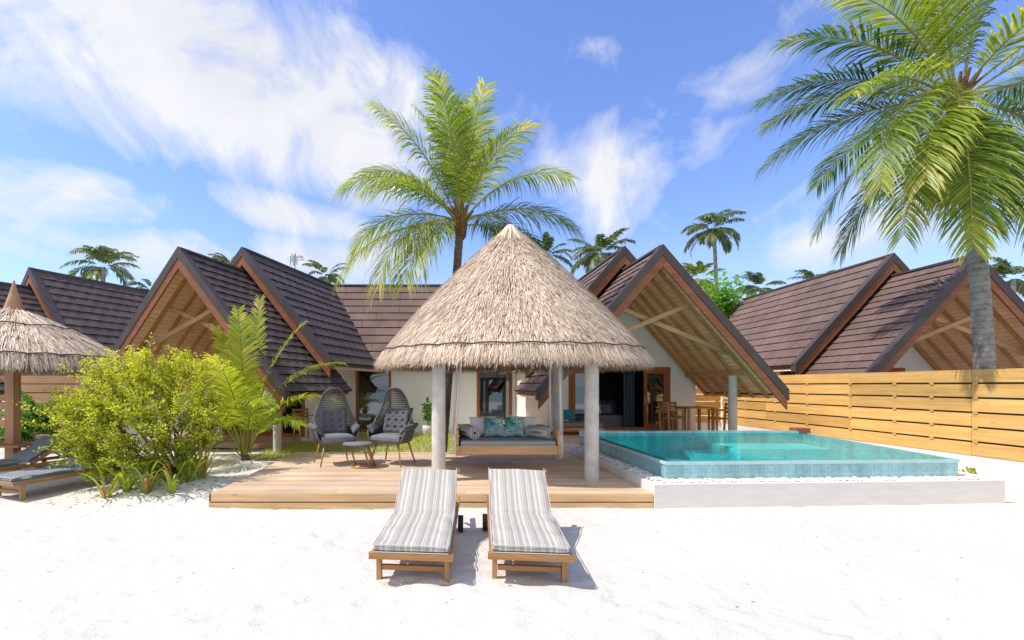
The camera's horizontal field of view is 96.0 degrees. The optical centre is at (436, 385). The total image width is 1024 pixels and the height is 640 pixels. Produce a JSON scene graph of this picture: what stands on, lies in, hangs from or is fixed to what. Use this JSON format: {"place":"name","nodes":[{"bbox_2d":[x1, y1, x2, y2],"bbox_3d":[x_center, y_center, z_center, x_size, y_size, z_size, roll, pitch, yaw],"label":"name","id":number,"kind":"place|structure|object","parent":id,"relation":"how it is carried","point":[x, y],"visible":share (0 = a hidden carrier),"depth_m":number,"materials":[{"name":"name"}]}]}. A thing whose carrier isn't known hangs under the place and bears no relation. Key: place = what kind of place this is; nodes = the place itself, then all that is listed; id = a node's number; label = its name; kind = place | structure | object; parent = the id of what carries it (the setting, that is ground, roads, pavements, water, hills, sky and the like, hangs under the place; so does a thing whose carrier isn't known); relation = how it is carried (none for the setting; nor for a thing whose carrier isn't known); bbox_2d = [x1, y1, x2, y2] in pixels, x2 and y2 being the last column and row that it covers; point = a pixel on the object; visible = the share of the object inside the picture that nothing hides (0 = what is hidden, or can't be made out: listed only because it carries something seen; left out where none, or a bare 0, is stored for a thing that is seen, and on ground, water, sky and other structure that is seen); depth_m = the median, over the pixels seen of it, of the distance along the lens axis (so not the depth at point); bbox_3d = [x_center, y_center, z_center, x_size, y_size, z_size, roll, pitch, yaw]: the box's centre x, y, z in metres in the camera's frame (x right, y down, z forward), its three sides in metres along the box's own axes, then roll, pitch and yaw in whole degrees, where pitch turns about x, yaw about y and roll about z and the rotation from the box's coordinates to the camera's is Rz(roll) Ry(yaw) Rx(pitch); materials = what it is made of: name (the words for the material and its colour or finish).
{"place":"outdoors","nodes":[
{"label":"outdoors","id":0,"kind":"place"},
{"bbox_2d":[249,431,454,459],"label":"lawn","id":1,"kind":"structure","parent":0,"point":[343,450],"depth_m":11.46,"materials":[{"name":"plant"}]},
{"bbox_2d":[292,408,314,440],"bbox_3d":[-3.560,1.044,12.211,0.450,0.842,0.490,0,0,-40],"label":"dining chair","id":2,"kind":"object","parent":1,"relation":"on","point":[302,413],"visible":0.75,"depth_m":12.31,"materials":[{"name":"brown wood"}]},
{"bbox_2d":[421,397,431,435],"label":"potted plant","id":3,"kind":"object","parent":1,"relation":"on","point":[427,429],"visible":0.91,"depth_m":14.21,"materials":[{"name":"green plant"}]},
{"bbox_2d":[15,475,957,619],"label":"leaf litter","id":4,"kind":"object","parent":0,"point":[178,495],"visible":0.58,"depth_m":6.62,"materials":[{"name":"brown plant"}]},
{"bbox_2d":[0,401,1023,639],"bbox_3d":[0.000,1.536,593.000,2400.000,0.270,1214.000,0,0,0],"label":"sand ground","id":5,"kind":"structure","parent":0,"point":[189,564],"depth_m":3.88,"materials":[{"name":"white sand"}]},
{"bbox_2d":[0,435,68,471],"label":"sun lounger","id":6,"kind":"object","parent":5,"relation":"on","point":[22,459],"visible":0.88,"depth_m":7.99,"materials":[{"name":"grey fabric"}]},
{"bbox_2d":[0,390,90,441],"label":"leafy bush","id":7,"kind":"object","parent":5,"relation":"on","point":[28,429],"visible":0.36,"depth_m":10.81,"materials":[{"name":"green plant"}]},
{"bbox_2d":[0,375,104,441],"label":"timber fence","id":8,"kind":"object","parent":5,"relation":"on","point":[35,384],"visible":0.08,"depth_m":11.80,"materials":[{"name":"brown wood"}]},
{"bbox_2d":[0,280,127,471],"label":"thatched parasol","id":9,"kind":"object","parent":5,"relation":"on","point":[32,343],"visible":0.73,"depth_m":7.99,"materials":[{"name":"plant"}]},
{"bbox_2d":[0,440,138,500],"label":"sun lounger","id":10,"kind":"object","parent":5,"relation":"on","point":[21,479],"visible":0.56,"depth_m":6.70,"materials":[{"name":"grey fabric"}]},
{"bbox_2d":[0,267,189,433],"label":"neighbour villa","id":11,"kind":"object","parent":5,"relation":"on","point":[102,312],"visible":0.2,"depth_m":14.84,"materials":[{"name":"brown tile"}]},
{"bbox_2d":[58,245,140,285],"bbox_3d":[-19.791,-3.368,27.194,4.222,10.136,4.056,0,0,0],"label":"coconut palm","id":12,"kind":"object","parent":5,"relation":"on","point":[103,254],"visible":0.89,"depth_m":26.80,"materials":[{"name":"green plant"}]},
{"bbox_2d":[80,463,132,498],"bbox_3d":[-4.609,1.354,6.415,0.831,0.487,0.736,0,0,-38],"label":"strap leaf plant","id":13,"kind":"object","parent":5,"relation":"on","point":[113,486],"visible":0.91,"depth_m":6.37,"materials":[{"name":"green plant"}]},
{"bbox_2d":[12,332,237,483],"bbox_3d":[-4.747,0.307,7.204,3.161,2.318,2.374,0,0,0],"label":"leafy bush","id":14,"kind":"object","parent":5,"relation":"on","point":[109,420],"visible":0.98,"depth_m":6.84,"materials":[{"name":"green plant"}]},
{"bbox_2d":[95,462,155,491],"bbox_3d":[-4.441,1.284,6.466,0.996,0.517,1.088,0,0,-22],"label":"strap leaf plant","id":15,"kind":"object","parent":5,"relation":"on","point":[127,483],"visible":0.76,"depth_m":6.50,"materials":[{"name":"green plant"}]},
{"bbox_2d":[127,278,153,289],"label":"coconut palm","id":16,"kind":"object","parent":5,"relation":"on","point":[134,283],"visible":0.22,"depth_m":32.70,"materials":[{"name":"green plant"}]},
{"bbox_2d":[112,458,179,493],"bbox_3d":[-4.055,1.273,6.503,0.795,0.542,0.945,0,0,41],"label":"strap leaf plant","id":17,"kind":"object","parent":5,"relation":"on","point":[147,486],"visible":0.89,"depth_m":6.45,"materials":[{"name":"green plant"}]},
{"bbox_2d":[145,461,198,493],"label":"strap leaf plant","id":18,"kind":"object","parent":5,"relation":"on","point":[171,487],"visible":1,"depth_m":6.41,"materials":[{"name":"green plant"}]},
{"bbox_2d":[149,444,224,482],"bbox_3d":[-3.671,1.150,6.812,1.224,0.619,1.010,0,0,-20],"label":"strap leaf plant","id":19,"kind":"object","parent":5,"relation":"on","point":[186,471],"visible":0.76,"depth_m":6.86,"materials":[{"name":"green plant"}]},
{"bbox_2d":[168,434,250,478],"bbox_3d":[-3.481,1.120,7.011,1.186,0.648,1.134,0,0,-29],"label":"strap leaf plant","id":20,"kind":"object","parent":5,"relation":"on","point":[201,473],"visible":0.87,"depth_m":6.97,"materials":[{"name":"green plant"}]},
{"bbox_2d":[186,403,256,449],"bbox_3d":[-5.217,0.797,11.157,1.968,1.634,0.745,0,0,0],"label":"leafy bush","id":21,"kind":"object","parent":5,"relation":"on","point":[215,427],"visible":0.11,"depth_m":11.15,"materials":[{"name":"green plant"}]},
{"bbox_2d":[208,252,234,263],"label":"coconut palm","id":22,"kind":"object","parent":5,"relation":"on","point":[222,257],"visible":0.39,"depth_m":33.91,"materials":[{"name":"green plant"}]},
{"bbox_2d":[146,295,347,460],"bbox_3d":[-4.137,-0.174,9.746,3.934,3.764,3.914,0,0,-40],"label":"young palm","id":23,"kind":"object","parent":5,"relation":"on","point":[241,386],"visible":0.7,"depth_m":9.40,"materials":[{"name":"green plant"}]},
{"bbox_2d":[290,254,304,267],"bbox_3d":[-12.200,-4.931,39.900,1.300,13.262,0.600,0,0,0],"label":"antenna mast","id":24,"kind":"object","parent":5,"relation":"on","point":[294,258],"visible":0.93,"depth_m":39.90,"materials":[{"name":"metal"}]},
{"bbox_2d":[302,260,346,283],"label":"coconut palm","id":25,"kind":"object","parent":5,"relation":"on","point":[331,278],"visible":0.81,"depth_m":32.65,"materials":[{"name":"green plant"}]},
{"bbox_2d":[369,468,462,582],"bbox_3d":[-0.122,1.268,4.560,0.746,0.705,1.932,0,0,5],"label":"sun lounger","id":26,"kind":"object","parent":5,"relation":"on","point":[421,525],"visible":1,"depth_m":4.15,"materials":[{"name":"grey fabric"}]},
{"bbox_2d":[209,452,652,509],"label":"timber deck","id":27,"kind":"structure","parent":5,"relation":"on","point":[303,480],"depth_m":6.61,"materials":[{"name":"brown wood"}]},
{"bbox_2d":[308,388,359,466],"bbox_3d":[-1.867,0.733,8.315,0.922,1.389,0.615,0,0,-26],"label":"egg chair","id":28,"kind":"object","parent":27,"relation":"on","point":[331,428],"visible":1,"depth_m":8.37,"materials":[{"name":"grey wicker"}]},
{"bbox_2d":[343,441,376,468],"bbox_3d":[-1.349,1.214,7.980,0.587,0.417,0.524,0,0,0],"label":"side table","id":29,"kind":"object","parent":27,"relation":"on","point":[363,444],"visible":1,"depth_m":7.88,"materials":[{"name":"wood"}]},
{"bbox_2d":[367,388,417,466],"bbox_3d":[-0.793,0.733,8.315,0.922,1.389,0.615,0,0,24],"label":"egg chair","id":30,"kind":"object","parent":27,"relation":"on","point":[398,427],"visible":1,"depth_m":8.37,"materials":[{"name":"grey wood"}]},
{"bbox_2d":[373,224,656,481],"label":"thatched pavilion","id":31,"kind":"structure","parent":27,"relation":"on","point":[511,297],"depth_m":6.75,"materials":[{"name":"plant"}]},
{"bbox_2d":[451,362,562,457],"bbox_3d":[1.185,0.249,7.855,1.834,1.906,1.151,0,0,0],"label":"swing bed","id":32,"kind":"object","parent":31,"relation":"hanging from","point":[502,445],"visible":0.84,"depth_m":7.52,"materials":[{"name":"brown wood"}]},
{"bbox_2d":[458,424,480,439],"bbox_3d":[0.560,0.805,7.900,0.226,0.226,0.480,0,0,-20],"label":"bolster","id":33,"kind":"object","parent":32,"relation":"on","point":[470,432],"visible":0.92,"depth_m":7.71,"materials":[{"name":"white fabric"}]},
{"bbox_2d":[469,416,495,435],"bbox_3d":[0.840,0.740,8.240,0.511,0.372,0.190,0,0,0],"label":"pillow","id":34,"kind":"object","parent":32,"relation":"on","point":[478,422],"visible":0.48,"depth_m":8.21,"materials":[{"name":"white fabric"}]},
{"bbox_2d":[483,417,504,436],"bbox_3d":[1.020,0.740,8.080,0.377,0.346,0.185,0,0,0],"label":"pillow","id":35,"kind":"object","parent":32,"relation":"on","point":[494,427],"visible":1,"depth_m":8.02,"materials":[{"name":"teal fabric"}]},
{"bbox_2d":[504,417,524,436],"bbox_3d":[1.380,0.740,8.090,0.377,0.346,0.185,0,0,0],"label":"pillow","id":36,"kind":"object","parent":32,"relation":"on","point":[514,426],"visible":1,"depth_m":8.03,"materials":[{"name":"teal fabric"}]},
{"bbox_2d":[510,415,536,434],"bbox_3d":[1.580,0.730,8.240,0.515,0.377,0.190,0,0,0],"label":"pillow","id":37,"kind":"object","parent":32,"relation":"on","point":[530,421],"visible":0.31,"depth_m":8.22,"materials":[{"name":"white fabric"}]},
{"bbox_2d":[525,425,554,439],"bbox_3d":[1.790,0.805,7.860,0.226,0.226,0.480,0,0,-38],"label":"bolster","id":38,"kind":"object","parent":32,"relation":"on","point":[540,432],"visible":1,"depth_m":7.75,"materials":[{"name":"white fabric"}]},
{"bbox_2d":[86,244,788,452],"bbox_3d":[-0.350,-1.083,14.735,16.500,5.365,10.451,0,0,0],"label":"villa","id":39,"kind":"object","parent":5,"relation":"on","point":[661,305],"visible":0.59,"depth_m":12.21,"materials":[{"name":"brown"}]},
{"bbox_2d":[259,391,283,433],"bbox_3d":[-4.792,0.480,13.185,0.820,1.840,0.050,0,0,17],"label":"sliding door","id":40,"kind":"structure","parent":39,"relation":"in","point":[270,431],"depth_m":13.15,"materials":[{"name":"brown wood"}]},
{"bbox_2d":[356,370,390,431],"bbox_3d":[-2.090,0.430,15.130,1.160,2.220,0.120,0,0,0],"label":"window","id":41,"kind":"structure","parent":39,"relation":"in","point":[357,372],"depth_m":15.07,"materials":[{"name":"brown wood"}]},
{"bbox_2d":[477,370,511,417],"bbox_3d":[1.920,0.315,15.130,1.160,1.670,0.120,0,0,0],"label":"window","id":42,"kind":"structure","parent":39,"relation":"in","point":[478,374],"depth_m":15.07,"materials":[{"name":"brown wood"}]},
{"bbox_2d":[572,370,584,420],"bbox_3d":[4.215,0.385,13.200,0.570,1.650,0.050,0,0,0],"label":"fixed door panel","id":43,"kind":"structure","parent":39,"relation":"in","point":[573,374],"depth_m":13.18,"materials":[{"name":"brown glass"}]},
{"bbox_2d":[563,421,603,430],"bbox_3d":[3.750,1.140,12.250,1.200,0.320,0.900,0,0,0],"label":"daybed","id":44,"kind":"object","parent":39,"relation":"on","point":[573,425],"visible":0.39,"depth_m":11.82,"materials":[{"name":"grey wood"}]},
{"bbox_2d":[563,409,574,419],"bbox_3d":[3.550,0.800,12.450,0.480,0.301,0.175,0,0,0],"label":"pillow","id":45,"kind":"object","parent":44,"relation":"on","point":[568,414],"visible":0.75,"depth_m":12.39,"materials":[{"name":"teal fabric"}]},
{"bbox_2d":[575,400,622,426],"bbox_3d":[5.000,0.882,14.340,1.500,0.816,0.919,0,0,0],"label":"sofa","id":46,"kind":"object","parent":39,"relation":"on","point":[614,419],"visible":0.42,"depth_m":13.88,"materials":[{"name":"fabric"}]},
{"bbox_2d":[580,404,583,413],"bbox_3d":[4.720,0.740,14.350,0.380,0.301,0.175,0,0,0],"label":"pillow","id":47,"kind":"object","parent":46,"relation":"on","point":[582,408],"visible":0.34,"depth_m":14.31,"materials":[{"name":"grey fabric"}]},
{"bbox_2d":[600,404,612,413],"bbox_3d":[5.350,0.740,14.350,0.380,0.301,0.175,0,0,0],"label":"pillow","id":48,"kind":"object","parent":46,"relation":"on","point":[607,408],"visible":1,"depth_m":14.30,"materials":[{"name":"fabric"}]},
{"bbox_2d":[643,370,666,426],"bbox_3d":[6.340,0.385,13.191,0.680,1.650,0.067,0,0,0],"label":"sliding door","id":49,"kind":"structure","parent":39,"relation":"in","point":[664,372],"depth_m":13.18,"materials":[{"name":"brown wood"}]},
{"bbox_2d":[658,402,684,429],"bbox_3d":[6.235,0.880,12.099,0.490,0.842,0.450,0,0,-5],"label":"dining chair","id":50,"kind":"object","parent":39,"relation":"on","point":[660,411],"visible":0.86,"depth_m":12.04,"materials":[{"name":"brown wood"}]},
{"bbox_2d":[661,402,686,429],"bbox_3d":[6.649,0.880,12.765,0.450,0.842,0.490,0,0,-6],"label":"dining chair","id":51,"kind":"object","parent":39,"relation":"on","point":[671,415],"visible":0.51,"depth_m":12.65,"materials":[{"name":"brown wood"}]},
{"bbox_2d":[674,406,714,429],"bbox_3d":[6.850,0.935,12.101,0.700,0.730,0.702,0,0,0],"label":"dining table","id":52,"kind":"object","parent":39,"relation":"on","point":[689,408],"visible":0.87,"depth_m":11.81,"materials":[{"name":"brown wood"}]},
{"bbox_2d":[707,403,727,429],"bbox_3d":[7.435,0.880,11.899,0.490,0.842,0.450,0,0,5],"label":"dining chair","id":53,"kind":"object","parent":39,"relation":"on","point":[724,418],"visible":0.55,"depth_m":12.06,"materials":[{"name":"brown wood"}]},
{"bbox_2d":[330,62,585,451],"bbox_3d":[0.508,-2.580,10.088,5.653,8.584,4.280,0,0,0],"label":"coconut palm","id":54,"kind":"object","parent":5,"relation":"on","point":[457,176],"visible":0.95,"depth_m":9.45,"materials":[{"name":"green plant"}]},
{"bbox_2d":[483,468,574,582],"bbox_3d":[0.836,1.268,4.550,0.746,0.705,1.932,0,0,5],"label":"sun lounger","id":55,"kind":"object","parent":5,"relation":"on","point":[519,524],"visible":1,"depth_m":4.14,"materials":[{"name":"grey fabric"}]},
{"bbox_2d":[528,231,572,267],"bbox_3d":[5.733,-3.027,24.002,3.076,9.454,2.448,0,0,45],"label":"coconut palm","id":56,"kind":"object","parent":5,"relation":"on","point":[546,235],"visible":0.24,"depth_m":23.54,"materials":[{"name":"green plant"}]},
{"bbox_2d":[567,228,635,275],"bbox_3d":[7.950,-2.901,22.119,3.119,9.201,3.394,0,0,38],"label":"coconut palm","id":57,"kind":"object","parent":5,"relation":"on","point":[590,259],"visible":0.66,"depth_m":21.53,"materials":[{"name":"green plant"}]},
{"bbox_2d":[649,377,720,429],"bbox_3d":[8.250,0.715,15.110,2.300,1.970,0.180,0,0,0],"label":"timber fence","id":58,"kind":"object","parent":5,"relation":"on","point":[702,399],"visible":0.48,"depth_m":15.02,"materials":[{"name":"brown wood"}]},
{"bbox_2d":[680,261,725,295],"bbox_3d":[15.181,-2.626,26.037,2.350,8.651,2.668,0,0,44],"label":"coconut palm","id":59,"kind":"object","parent":5,"relation":"on","point":[700,268],"visible":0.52,"depth_m":25.79,"materials":[{"name":"green plant"}]},
{"bbox_2d":[680,208,745,291],"bbox_3d":[14.544,-3.885,24.141,3.623,11.176,2.996,0,0,-39],"label":"coconut palm","id":60,"kind":"object","parent":5,"relation":"on","point":[709,235],"visible":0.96,"depth_m":23.95,"materials":[{"name":"green plant"}]},
{"bbox_2d":[701,271,755,317],"bbox_3d":[12.590,-1.730,20.017,2.441,6.664,1.914,0,0,-17],"label":"leafy bush","id":61,"kind":"object","parent":5,"relation":"on","point":[723,301],"visible":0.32,"depth_m":19.65,"materials":[{"name":"green plant"}]},
{"bbox_2d":[736,271,785,296],"bbox_3d":[21.362,-2.859,30.130,2.945,9.118,2.827,0,0,32],"label":"coconut palm","id":62,"kind":"object","parent":5,"relation":"on","point":[757,278],"visible":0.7,"depth_m":29.83,"materials":[{"name":"green plant"}]},
{"bbox_2d":[563,427,1004,508],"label":"swimming pool","id":63,"kind":"structure","parent":5,"relation":"on","point":[795,452],"depth_m":6.37,"materials":[{"name":"liquid"}]},
{"bbox_2d":[568,443,988,482],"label":"pebbles","id":64,"kind":"object","parent":63,"relation":"on","point":[648,475],"visible":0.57,"depth_m":6.27,"materials":[{"name":"white gravel"}]},
{"bbox_2d":[787,269,835,279],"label":"coconut palm","id":65,"kind":"object","parent":5,"relation":"on","point":[806,273],"visible":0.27,"depth_m":33.81,"materials":[{"name":"green plant"}]},
{"bbox_2d":[696,252,1023,421],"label":"neighbour villa","id":66,"kind":"object","parent":5,"relation":"on","point":[892,312],"visible":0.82,"depth_m":12.76,"materials":[{"name":"brown"}]},
{"bbox_2d":[721,368,1023,485],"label":"timber fence","id":67,"kind":"object","parent":5,"relation":"on","point":[972,419],"visible":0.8,"depth_m":8.88,"materials":[{"name":"beige wood"}]},
{"bbox_2d":[746,0,1023,369],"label":"coconut palm","id":68,"kind":"object","parent":5,"relation":"on","point":[963,163],"visible":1,"depth_m":8.20,"materials":[{"name":"green plant"}]},
{"bbox_2d":[958,466,977,474],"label":"seedling","id":69,"kind":"object","parent":5,"relation":"on","point":[971,470],"visible":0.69,"depth_m":7.72,"materials":[{"name":"green plant"}]},
{"bbox_2d":[988,257,1023,297],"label":"coconut palm","id":70,"kind":"object","parent":5,"relation":"on","point":[1003,269],"visible":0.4,"depth_m":21.95,"materials":[{"name":"green plant"}]},
{"bbox_2d":[0,0,1023,300],"label":"sky","id":71,"kind":"structure","parent":0,"point":[147,129],"materials":[{"name":"blue"}]}
]}

